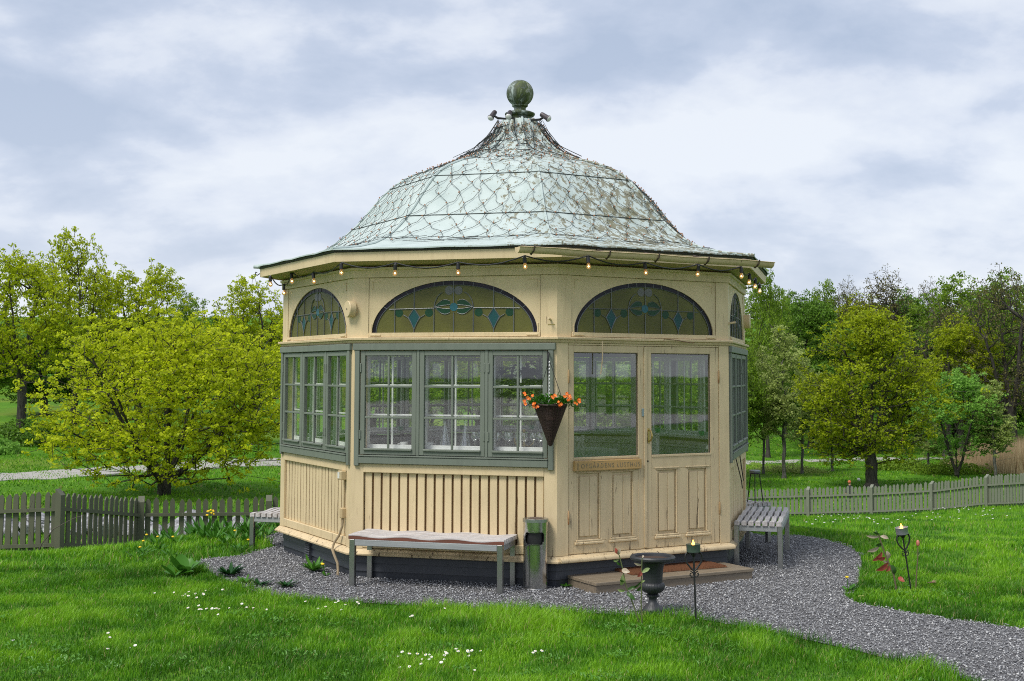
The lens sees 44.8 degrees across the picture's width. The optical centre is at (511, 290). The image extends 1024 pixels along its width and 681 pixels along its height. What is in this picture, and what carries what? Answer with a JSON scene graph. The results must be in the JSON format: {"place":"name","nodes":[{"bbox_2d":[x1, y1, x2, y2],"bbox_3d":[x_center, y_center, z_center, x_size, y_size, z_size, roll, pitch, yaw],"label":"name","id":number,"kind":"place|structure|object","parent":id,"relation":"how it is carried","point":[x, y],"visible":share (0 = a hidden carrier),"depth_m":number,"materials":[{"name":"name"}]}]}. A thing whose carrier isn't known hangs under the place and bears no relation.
{"place":"outdoors","nodes":[
{"label":"outdoors","id":0,"kind":"place"},
{"bbox_2d":[0,317,1023,680],"bbox_3d":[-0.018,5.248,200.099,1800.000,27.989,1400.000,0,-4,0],"label":"ground","id":1,"kind":"structure","parent":0,"point":[8,409],"depth_m":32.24,"materials":[{"name":"green plant"}]},
{"bbox_2d":[0,434,22,454],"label":"bush","id":2,"kind":"object","parent":1,"relation":"on","point":[7,446],"visible":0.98,"depth_m":59.41,"materials":[{"name":"green plant"}]},
{"bbox_2d":[0,287,26,402],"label":"tree","id":3,"kind":"object","parent":1,"relation":"on","point":[3,382],"visible":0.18,"depth_m":73.91,"materials":[{"name":"green plant"}]},
{"bbox_2d":[0,418,94,446],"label":"hedge","id":4,"kind":"object","parent":1,"relation":"on","point":[10,432],"visible":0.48,"depth_m":65.06,"materials":[{"name":"green plant"}]},
{"bbox_2d":[0,243,96,442],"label":"tree","id":5,"kind":"object","parent":1,"relation":"on","point":[28,272],"visible":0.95,"depth_m":65.25,"materials":[{"name":"green plant"}]},
{"bbox_2d":[0,332,102,415],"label":"tree","id":6,"kind":"object","parent":1,"relation":"on","point":[31,387],"visible":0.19,"depth_m":89.47,"materials":[{"name":"green plant"}]},
{"bbox_2d":[22,499,83,549],"bbox_3d":[-7.316,3.762,19.718,1.035,0.956,0.032,0,-4,4],"label":"dead branch","id":7,"kind":"object","parent":1,"relation":"on","point":[50,532],"visible":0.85,"depth_m":19.70,"materials":[{"name":"wood"}]},
{"bbox_2d":[26,226,132,436],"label":"tree","id":8,"kind":"object","parent":1,"relation":"on","point":[67,254],"visible":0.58,"depth_m":70.90,"materials":[{"name":"green plant"}]},
{"bbox_2d":[52,319,134,413],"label":"tree","id":9,"kind":"object","parent":1,"relation":"on","point":[98,383],"visible":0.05,"depth_m":90.21,"materials":[{"name":"green plant"}]},
{"bbox_2d":[0,488,277,550],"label":"picket fence","id":10,"kind":"object","parent":1,"relation":"on","point":[139,506],"visible":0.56,"depth_m":20.97,"materials":[{"name":"green paint"}]},
{"bbox_2d":[81,257,196,434],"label":"tree","id":11,"kind":"object","parent":1,"relation":"on","point":[149,281],"visible":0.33,"depth_m":74.43,"materials":[{"name":"green plant"}]},
{"bbox_2d":[0,458,280,480],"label":"footpath","id":12,"kind":"structure","parent":1,"relation":"on","point":[74,472],"depth_m":48.42,"materials":[{"name":"grey gravel"}]},
{"bbox_2d":[11,303,299,494],"bbox_3d":[-11.183,3.699,39.940,9.799,6.495,9.382,-2,-4,28],"label":"maple tree","id":13,"kind":"object","parent":1,"relation":"on","point":[173,363],"visible":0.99,"depth_m":38.54,"materials":[{"name":"green plant"}]},
{"bbox_2d":[160,522,181,538],"bbox_3d":[-3.954,2.801,14.444,0.242,0.206,0.332,3,-5,-33],"label":"leafy clump","id":14,"kind":"object","parent":1,"relation":"on","point":[171,532],"visible":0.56,"depth_m":14.51,"materials":[{"name":"green plant"}]},
{"bbox_2d":[161,565,192,575],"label":"rosette weed","id":15,"kind":"object","parent":1,"relation":"on","point":[169,569],"visible":1,"depth_m":11.56,"materials":[{"name":"green plant"}]},
{"bbox_2d":[170,554,201,571],"bbox_3d":[-3.063,2.565,11.690,0.274,0.193,0.370,0,-4,0],"label":"rosette weed","id":16,"kind":"object","parent":1,"relation":"on","point":[180,561],"visible":0.9,"depth_m":11.74,"materials":[{"name":"green plant"}]},
{"bbox_2d":[157,290,222,418],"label":"tree","id":17,"kind":"object","parent":1,"relation":"on","point":[192,303],"visible":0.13,"depth_m":87.73,"materials":[{"name":"green plant"}]},
{"bbox_2d":[183,516,219,531],"bbox_3d":[-3.639,2.770,14.639,0.431,0.244,0.411,-1,-4,16],"label":"cowslip","id":18,"kind":"object","parent":1,"relation":"on","point":[201,522],"visible":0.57,"depth_m":14.71,"materials":[{"name":"green plant"}]},
{"bbox_2d":[205,529,225,539],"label":"leafy clump","id":19,"kind":"object","parent":1,"relation":"on","point":[211,534],"visible":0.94,"depth_m":14.06,"materials":[{"name":"green plant"}]},
{"bbox_2d":[205,312,257,363],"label":"tree","id":20,"kind":"object","parent":1,"relation":"on","point":[211,321],"visible":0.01,"depth_m":109.53,"materials":[{"name":"green plant"}]},
{"bbox_2d":[209,274,299,444],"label":"tree","id":21,"kind":"object","parent":1,"relation":"on","point":[244,303],"visible":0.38,"depth_m":68.51,"materials":[{"name":"green plant"}]},
{"bbox_2d":[252,318,372,406],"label":"tree","id":22,"kind":"object","parent":1,"relation":"on","point":[277,345],"visible":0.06,"depth_m":65.33,"materials":[{"name":"green plant"}]},
{"bbox_2d":[321,356,434,434],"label":"tree","id":23,"kind":"object","parent":1,"relation":"on","point":[373,423],"visible":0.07,"depth_m":70.58,"materials":[{"name":"green plant"}]},
{"bbox_2d":[370,356,479,432],"bbox_3d":[-4.381,5.111,63.943,6.463,8.031,6.759,1,-4,-13],"label":"tree","id":24,"kind":"object","parent":1,"relation":"on","point":[437,394],"visible":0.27,"depth_m":63.44,"materials":[{"name":"green plant"}]},
{"bbox_2d":[429,357,535,425],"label":"tree","id":25,"kind":"object","parent":1,"relation":"on","point":[477,422],"visible":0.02,"depth_m":74.29,"materials":[{"name":"green plant"}]},
{"bbox_2d":[0,582,968,680],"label":"clover","id":26,"kind":"object","parent":1,"relation":"on","point":[294,651],"visible":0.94,"depth_m":8.38,"materials":[{"name":"white plant"}]},
{"bbox_2d":[253,80,774,586],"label":"pavilion","id":27,"kind":"structure","parent":1,"relation":"on","point":[675,496],"depth_m":11.65,"materials":[{"name":"beige paint"}]},
{"bbox_2d":[280,344,351,464],"bbox_3d":[-1.949,1.122,12.494,0.158,1.135,1.947,2,-4,-30],"label":"window","id":28,"kind":"structure","parent":27,"relation":"in","point":[324,449],"depth_m":12.41,"materials":[{"name":"green paint"}]},
{"bbox_2d":[290,288,345,336],"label":"arched window","id":29,"kind":"structure","parent":27,"relation":"in","point":[319,312],"depth_m":12.53,"materials":[{"name":"green glass"}]},
{"bbox_2d":[297,351,345,439],"bbox_3d":[-2.175,1.240,14.262,0.158,1.135,1.947,-1,-4,15],"label":"window","id":30,"kind":"structure","parent":27,"relation":"in","point":[318,359],"depth_m":14.25,"materials":[{"name":"green paint"}]},
{"bbox_2d":[370,356,479,436],"bbox_3d":[-1.081,1.338,15.673,1.947,1.135,0.158,2,-4,-30],"label":"window","id":31,"kind":"structure","parent":27,"relation":"in","point":[402,405],"depth_m":15.57,"materials":[{"name":"green paint"}]},
{"bbox_2d":[427,432,449,445],"bbox_3d":[-0.925,2.141,14.687,0.436,0.920,0.415,1,-4,-11],"label":"garden chair","id":32,"kind":"object","parent":27,"relation":"on","point":[444,435],"visible":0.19,"depth_m":14.91,"materials":[{"name":"grey paint"}]},
{"bbox_2d":[372,281,536,332],"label":"arched window","id":33,"kind":"structure","parent":27,"relation":"in","point":[443,306],"depth_m":11.44,"materials":[{"name":"green glass"}]},
{"bbox_2d":[353,343,555,469],"bbox_3d":[-0.536,1.053,11.402,1.947,1.135,0.158,-1,-4,15],"label":"window","id":34,"kind":"structure","parent":27,"relation":"in","point":[486,454],"depth_m":11.37,"materials":[{"name":"green paint"}]},
{"bbox_2d":[269,255,761,294],"bbox_3d":[0.072,-0.040,13.549,5.219,0.224,5.771,0,-4,0],"label":"festoon string","id":35,"kind":"object","parent":27,"relation":"hanging from","point":[525,266],"visible":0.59,"depth_m":11.24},
{"bbox_2d":[319,119,712,251],"bbox_3d":[0.064,-1.115,13.787,4.449,1.599,4.443,2,-4,-30],"label":"light net","id":36,"kind":"object","parent":27,"relation":"on","point":[490,136],"visible":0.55,"depth_m":12.83,"materials":[{"name":"brown metal"}]},
{"bbox_2d":[496,350,542,402],"bbox_3d":[0.134,0.466,11.466,0.569,1.150,0.407,0,-4,0],"label":"chandelier","id":37,"kind":"object","parent":27,"relation":"hanging from","point":[528,372],"visible":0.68,"depth_m":11.39,"materials":[{"name":"glass"}]},
{"bbox_2d":[530,112,550,121],"bbox_3d":[0.300,-1.894,13.614,0.309,0.112,0.080,-3,-5,39],"label":"spotlight","id":38,"kind":"object","parent":27,"relation":"attached to","point":[546,117],"visible":1,"depth_m":13.54,"materials":[{"name":"black metal"}]},
{"bbox_2d":[523,352,580,445],"bbox_3d":[0.345,0.950,10.916,0.509,0.832,0.450,0,-4,0],"label":"hanging basket","id":39,"kind":"object","parent":27,"relation":"hanging from","point":[550,413],"visible":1,"depth_m":10.80,"materials":[{"name":"wicker"}]},
{"bbox_2d":[500,353,630,436],"bbox_3d":[0.691,1.359,15.898,1.947,1.135,0.158,-1,-4,15],"label":"window","id":40,"kind":"structure","parent":27,"relation":"in","point":[591,405],"depth_m":15.79,"materials":[{"name":"green paint"}]},
{"bbox_2d":[568,345,646,554],"bbox_3d":[0.869,1.441,11.367,0.873,1.871,0.057,2,-4,-30],"label":"door leaf","id":41,"kind":"structure","parent":27,"relation":"in","point":[607,509],"depth_m":11.34,"materials":[{"name":"beige paint"}]},
{"bbox_2d":[574,283,711,334],"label":"arched window","id":42,"kind":"structure","parent":27,"relation":"in","point":[633,308],"depth_m":11.66,"materials":[{"name":"green glass"}]},
{"bbox_2d":[651,354,707,441],"bbox_3d":[2.105,1.291,14.806,0.158,1.135,1.947,2,-4,-30],"label":"window","id":43,"kind":"structure","parent":27,"relation":"in","point":[671,407],"depth_m":15.00,"materials":[{"name":"green paint"}]},
{"bbox_2d":[645,346,720,547],"bbox_3d":[1.634,1.471,11.778,0.874,1.871,0.101,2,-4,-30],"label":"door leaf","id":44,"kind":"structure","parent":27,"relation":"in","point":[684,506],"depth_m":11.77,"materials":[{"name":"beige paint"}]},
{"bbox_2d":[730,293,741,339],"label":"arched window","id":45,"kind":"structure","parent":27,"relation":"in","point":[735,329],"depth_m":13.10,"materials":[{"name":"grey glass"}]},
{"bbox_2d":[729,346,748,462],"bbox_3d":[2.332,1.172,13.037,0.158,1.135,1.947,-1,-4,15],"label":"window","id":46,"kind":"structure","parent":27,"relation":"in","point":[738,381],"depth_m":13.00,"materials":[{"name":"green paint"}]},
{"bbox_2d":[473,357,583,432],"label":"tree","id":47,"kind":"object","parent":1,"relation":"on","point":[510,410],"visible":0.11,"depth_m":67.31,"materials":[{"name":"green plant"}]},
{"bbox_2d":[522,357,655,433],"bbox_3d":[3.550,5.063,59.657,6.610,8.671,6.912,0,-4,1],"label":"tree","id":48,"kind":"object","parent":1,"relation":"on","point":[622,414],"visible":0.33,"depth_m":58.18,"materials":[{"name":"green plant"}]},
{"bbox_2d":[614,548,639,622],"bbox_3d":[0.882,2.266,9.482,0.210,0.600,0.073,0,-4,0],"label":"shoot","id":49,"kind":"object","parent":1,"relation":"on","point":[623,580],"visible":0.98,"depth_m":9.48,"materials":[{"name":"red plant"}]},
{"bbox_2d":[578,357,697,433],"bbox_3d":[6.455,5.192,65.651,6.700,9.755,6.511,-3,-5,37],"label":"tree","id":50,"kind":"object","parent":1,"relation":"on","point":[656,423],"visible":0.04,"depth_m":64.56,"materials":[{"name":"green plant"}]},
{"bbox_2d":[634,555,649,624],"bbox_3d":[0.985,2.293,9.467,0.137,0.542,0.052,0,-4,0],"label":"shoot","id":51,"kind":"object","parent":1,"relation":"on","point":[640,574],"visible":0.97,"depth_m":9.47,"materials":[{"name":"green plant"}]},
{"bbox_2d":[620,356,755,430],"bbox_3d":[8.742,5.097,61.656,6.546,9.800,6.845,1,-4,-7],"label":"tree","id":52,"kind":"object","parent":1,"relation":"on","point":[687,396],"visible":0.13,"depth_m":60.34,"materials":[{"name":"green plant"}]},
{"bbox_2d":[684,540,702,620],"bbox_3d":[1.393,2.262,9.530,0.112,0.694,0.112,-4,-5,45],"label":"garden torch","id":53,"kind":"object","parent":1,"relation":"on","point":[693,549],"visible":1,"depth_m":9.53,"materials":[{"name":"black metal"}]},
{"bbox_2d":[687,313,772,446],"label":"tree","id":54,"kind":"object","parent":1,"relation":"on","point":[756,407],"visible":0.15,"depth_m":69.20,"materials":[{"name":"green plant"}]},
{"bbox_2d":[748,345,780,473],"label":"tree","id":55,"kind":"object","parent":1,"relation":"on","point":[763,357],"visible":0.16,"depth_m":71.57,"materials":[{"name":"green plant"}]},
{"bbox_2d":[744,289,786,382],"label":"tree","id":56,"kind":"object","parent":1,"relation":"on","point":[750,309],"visible":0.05,"depth_m":124.64,"materials":[{"name":"green plant"}]},
{"bbox_2d":[745,268,794,457],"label":"tree","id":57,"kind":"object","parent":1,"relation":"on","point":[762,297],"visible":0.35,"depth_m":85.89,"materials":[{"name":"green plant"}]},
{"bbox_2d":[745,285,817,437],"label":"tree","id":58,"kind":"object","parent":1,"relation":"on","point":[787,296],"visible":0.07,"depth_m":103.81,"materials":[{"name":"green plant"}]},
{"bbox_2d":[756,324,807,478],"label":"tree","id":59,"kind":"object","parent":1,"relation":"on","point":[779,411],"visible":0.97,"depth_m":69.25,"materials":[{"name":"green plant"}]},
{"bbox_2d":[751,463,831,473],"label":"bush","id":60,"kind":"object","parent":1,"relation":"on","point":[793,469],"visible":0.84,"depth_m":73.23,"materials":[{"name":"green plant"}]},
{"bbox_2d":[781,352,822,473],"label":"tree","id":61,"kind":"object","parent":1,"relation":"on","point":[804,415],"visible":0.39,"depth_m":72.36,"materials":[{"name":"green plant"}]},
{"bbox_2d":[770,289,855,448],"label":"tree","id":62,"kind":"object","parent":1,"relation":"on","point":[814,320],"visible":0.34,"depth_m":94.86,"materials":[{"name":"green plant"}]},
{"bbox_2d":[812,405,845,470],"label":"sapling","id":63,"kind":"object","parent":1,"relation":"on","point":[832,460],"visible":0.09,"depth_m":74.40,"materials":[{"name":"green plant"}]},
{"bbox_2d":[810,278,848,361],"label":"tree","id":64,"kind":"object","parent":1,"relation":"on","point":[819,297],"visible":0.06,"depth_m":109.99,"materials":[{"name":"green plant"}]},
{"bbox_2d":[825,274,869,374],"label":"tree","id":65,"kind":"object","parent":1,"relation":"on","point":[844,294],"visible":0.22,"depth_m":108.22,"materials":[{"name":"green plant"}]},
{"bbox_2d":[800,318,909,449],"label":"tree","id":66,"kind":"object","parent":1,"relation":"on","point":[831,369],"visible":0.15,"depth_m":90.54,"materials":[{"name":"green plant"}]},
{"bbox_2d":[834,290,905,414],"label":"tree","id":67,"kind":"object","parent":1,"relation":"on","point":[853,307],"visible":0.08,"depth_m":105.71,"materials":[{"name":"green plant"}]},
{"bbox_2d":[836,263,926,435],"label":"tree","id":68,"kind":"object","parent":1,"relation":"on","point":[890,297],"visible":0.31,"depth_m":103.21,"materials":[{"name":"green plant"}]},
{"bbox_2d":[777,305,989,486],"bbox_3d":[17.675,5.469,62.721,9.295,9.630,8.313,2,-4,-25],"label":"maple tree","id":69,"kind":"object","parent":1,"relation":"on","point":[871,443],"visible":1,"depth_m":61.97,"materials":[{"name":"green plant"}]},
{"bbox_2d":[746,473,1023,516],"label":"picket fence","id":70,"kind":"object","parent":1,"relation":"on","point":[994,495],"visible":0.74,"depth_m":41.02,"materials":[{"name":"green paint"}]},
{"bbox_2d":[867,531,904,591],"bbox_3d":[3.276,2.390,10.901,0.318,0.558,0.069,0,-4,0],"label":"shoot","id":71,"kind":"object","parent":1,"relation":"on","point":[886,566],"visible":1,"depth_m":10.90,"materials":[{"name":"pink plant"}]},
{"bbox_2d":[895,524,911,589],"bbox_3d":[3.441,2.367,10.824,0.144,0.679,0.112,-8,-1,-18],"label":"garden torch","id":72,"kind":"object","parent":1,"relation":"on","point":[902,532],"visible":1,"depth_m":10.81,"materials":[{"name":"black metal"}]},
{"bbox_2d":[877,458,932,470],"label":"bush","id":73,"kind":"object","parent":1,"relation":"on","point":[894,466],"visible":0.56,"depth_m":75.02,"materials":[{"name":"green plant"}]},
{"bbox_2d":[873,324,951,446],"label":"tree","id":74,"kind":"object","parent":1,"relation":"on","point":[909,409],"visible":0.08,"depth_m":97.04,"materials":[{"name":"green plant"}]},
{"bbox_2d":[882,287,943,433],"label":"tree","id":75,"kind":"object","parent":1,"relation":"on","point":[917,300],"visible":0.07,"depth_m":107.15,"materials":[{"name":"green plant"}]},
{"bbox_2d":[913,409,943,469],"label":"sapling","id":76,"kind":"object","parent":1,"relation":"on","point":[926,447],"visible":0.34,"depth_m":73.44,"materials":[{"name":"green plant"}]},
{"bbox_2d":[911,276,945,428],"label":"tree","id":77,"kind":"object","parent":1,"relation":"on","point":[923,288],"visible":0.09,"depth_m":112.31,"materials":[{"name":"green plant"}]},
{"bbox_2d":[893,295,984,456],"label":"tree","id":78,"kind":"object","parent":1,"relation":"on","point":[940,321],"visible":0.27,"depth_m":87.83,"materials":[{"name":"green plant"}]},
{"bbox_2d":[901,458,993,474],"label":"bush","id":79,"kind":"object","parent":1,"relation":"on","point":[941,468],"visible":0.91,"depth_m":72.17,"materials":[{"name":"green plant"}]},
{"bbox_2d":[900,363,1008,477],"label":"tree","id":80,"kind":"object","parent":1,"relation":"on","point":[971,386],"visible":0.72,"depth_m":69.13,"materials":[{"name":"green plant"}]},
{"bbox_2d":[902,270,1014,436],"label":"tree","id":81,"kind":"object","parent":1,"relation":"on","point":[965,297],"visible":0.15,"depth_m":99.38,"materials":[{"name":"green plant"}]},
{"bbox_2d":[917,312,1009,453],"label":"tree","id":82,"kind":"object","parent":1,"relation":"on","point":[946,339],"visible":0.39,"depth_m":81.39,"materials":[{"name":"green plant"}]},
{"bbox_2d":[930,262,1023,442],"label":"tree","id":83,"kind":"object","parent":1,"relation":"on","point":[1011,409],"visible":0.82,"depth_m":79.57,"materials":[{"name":"green plant"}]},
{"bbox_2d":[937,341,1023,444],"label":"tree","id":84,"kind":"object","parent":1,"relation":"on","point":[952,427],"depth_m":93.45,"materials":[{"name":"green plant"}]},
{"bbox_2d":[945,435,1023,474],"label":"reeds","id":85,"kind":"object","parent":1,"relation":"on","point":[1012,465],"visible":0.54,"depth_m":72.92,"materials":[{"name":"beige plant"}]},
{"bbox_2d":[949,267,1023,431],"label":"tree","id":86,"kind":"object","parent":1,"relation":"on","point":[1007,335],"visible":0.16,"depth_m":91.13,"materials":[{"name":"green plant"}]},
{"bbox_2d":[960,284,1018,414],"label":"tree","id":87,"kind":"object","parent":1,"relation":"on","point":[972,299],"visible":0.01,"depth_m":105.63,"materials":[{"name":"green plant"}]},
{"bbox_2d":[970,379,1018,480],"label":"sapling","id":88,"kind":"object","parent":1,"relation":"on","point":[1002,436],"visible":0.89,"depth_m":68.49,"materials":[{"name":"green plant"}]},
{"bbox_2d":[981,317,1023,411],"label":"tree","id":89,"kind":"object","parent":1,"relation":"on","point":[1021,367],"visible":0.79,"depth_m":78.44,"materials":[{"name":"green plant"}]},
{"bbox_2d":[0,0,1023,318],"label":"sky","id":90,"kind":"structure","parent":0,"point":[210,141],"materials":[{"name":"white"}]},
{"bbox_2d":[574,435,583,454],"bbox_3d":[0.625,2.096,13.938,0.436,0.920,0.415,1,-4,-6],"label":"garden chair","id":91,"kind":"object","parent":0,"point":[580,444],"visible":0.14,"depth_m":14.15,"materials":[{"name":"green paint"}]},
{"bbox_2d":[198,532,1023,680],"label":"gravel path","id":92,"kind":"structure","parent":0,"point":[972,640],"depth_m":10.35,"materials":[{"name":"grey gravel"}]},
{"bbox_2d":[214,561,245,574],"bbox_3d":[-2.639,2.608,11.620,0.305,0.102,0.302,0,-4,0],"label":"rosette weed","id":93,"kind":"object","parent":92,"relation":"on","point":[231,570],"visible":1,"depth_m":11.60,"materials":[{"name":"green plant"}]},
{"bbox_2d":[249,507,279,549],"bbox_3d":[-2.425,2.680,14.034,0.470,0.479,1.444,-1,-4,15],"label":"bench","id":94,"kind":"object","parent":92,"relation":"on","point":[271,515],"visible":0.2,"depth_m":13.40,"materials":[{"name":"wood"}]},
{"bbox_2d":[299,554,328,570],"bbox_3d":[-1.911,2.603,11.841,0.290,0.145,0.306,2,-4,-20],"label":"rosette weed","id":95,"kind":"object","parent":92,"relation":"on","point":[309,565],"visible":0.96,"depth_m":11.82,"materials":[{"name":"green plant"}]},
{"bbox_2d":[348,529,517,593],"bbox_3d":[-0.707,2.419,11.109,1.445,0.479,0.470,-1,-4,15],"label":"bench","id":96,"kind":"object","parent":92,"relation":"on","point":[498,544],"visible":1,"depth_m":11.00,"materials":[{"name":"wood"}]},
{"bbox_2d":[523,517,548,590],"bbox_3d":[0.208,2.327,10.977,0.230,0.630,0.230,0,-4,0],"label":"litter bin","id":97,"kind":"object","parent":92,"relation":"on","point":[535,553],"visible":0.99,"depth_m":10.89,"materials":[{"name":"metal"}]},
{"bbox_2d":[630,552,674,616],"bbox_3d":[1.116,2.340,9.845,0.360,0.478,0.360,2,-4,-20],"label":"garden urn","id":98,"kind":"object","parent":92,"relation":"on","point":[653,585],"visible":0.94,"depth_m":9.78,"materials":[{"name":"metal"}]},
{"bbox_2d":[568,561,753,593],"bbox_3d":[1.289,2.634,11.451,1.732,0.128,0.812,2,-4,-29],"label":"door step","id":99,"kind":"object","parent":92,"relation":"on","point":[602,582],"depth_m":11.12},
{"bbox_2d":[615,560,726,574],"bbox_3d":[1.427,2.564,11.559,1.058,0.021,0.528,2,-4,-29],"label":"doormat","id":100,"kind":"object","parent":99,"relation":"on","point":[669,567],"visible":0.52,"depth_m":11.48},
{"bbox_2d":[746,499,770,542],"bbox_3d":[2.374,2.660,14.537,0.470,0.479,1.444,2,-4,-30],"label":"bench","id":101,"kind":"object","parent":92,"relation":"on","point":[758,504],"visible":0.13,"depth_m":14.01,"materials":[{"name":"wood"}]},
{"bbox_2d":[747,470,763,503],"bbox_3d":[2.753,2.208,13.989,0.180,0.366,0.177,0,-4,0],"label":"wire stand","id":102,"kind":"object","parent":101,"relation":"on","point":[754,472],"visible":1,"depth_m":13.98,"materials":[{"name":"black metal"}]},
{"bbox_2d":[734,506,789,569],"bbox_3d":[2.594,2.546,12.831,0.470,0.479,1.444,-1,-4,15],"label":"bench","id":103,"kind":"object","parent":92,"relation":"on","point":[747,520],"visible":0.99,"depth_m":12.34,"materials":[{"name":"wood"}]},
{"bbox_2d":[652,439,658,454],"bbox_3d":[1.323,2.068,13.491,0.415,0.920,0.436,1,-4,-15],"label":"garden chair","id":104,"kind":"object","parent":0,"point":[655,446],"visible":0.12,"depth_m":13.37,"materials":[{"name":"paint"}]},
{"bbox_2d":[746,457,954,463],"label":"park path","id":105,"kind":"structure","parent":0,"point":[795,461],"depth_m":82.94,"materials":[{"name":"grey gravel"}]},
{"bbox_3d":[0.825,2.242,14.683,0.840,0.730,0.840,0,-4,0],"label":"round table","id":106,"kind":"object","parent":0,"visible":0},
{"bbox_2d":[576,447,618,455],"bbox_3d":[0.825,1.981,14.710,0.916,0.214,0.907,0,-4,0],"label":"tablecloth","id":107,"kind":"object","parent":106,"relation":"on","point":[599,451],"visible":0.33,"depth_m":14.40,"materials":[{"name":"green fabric"}]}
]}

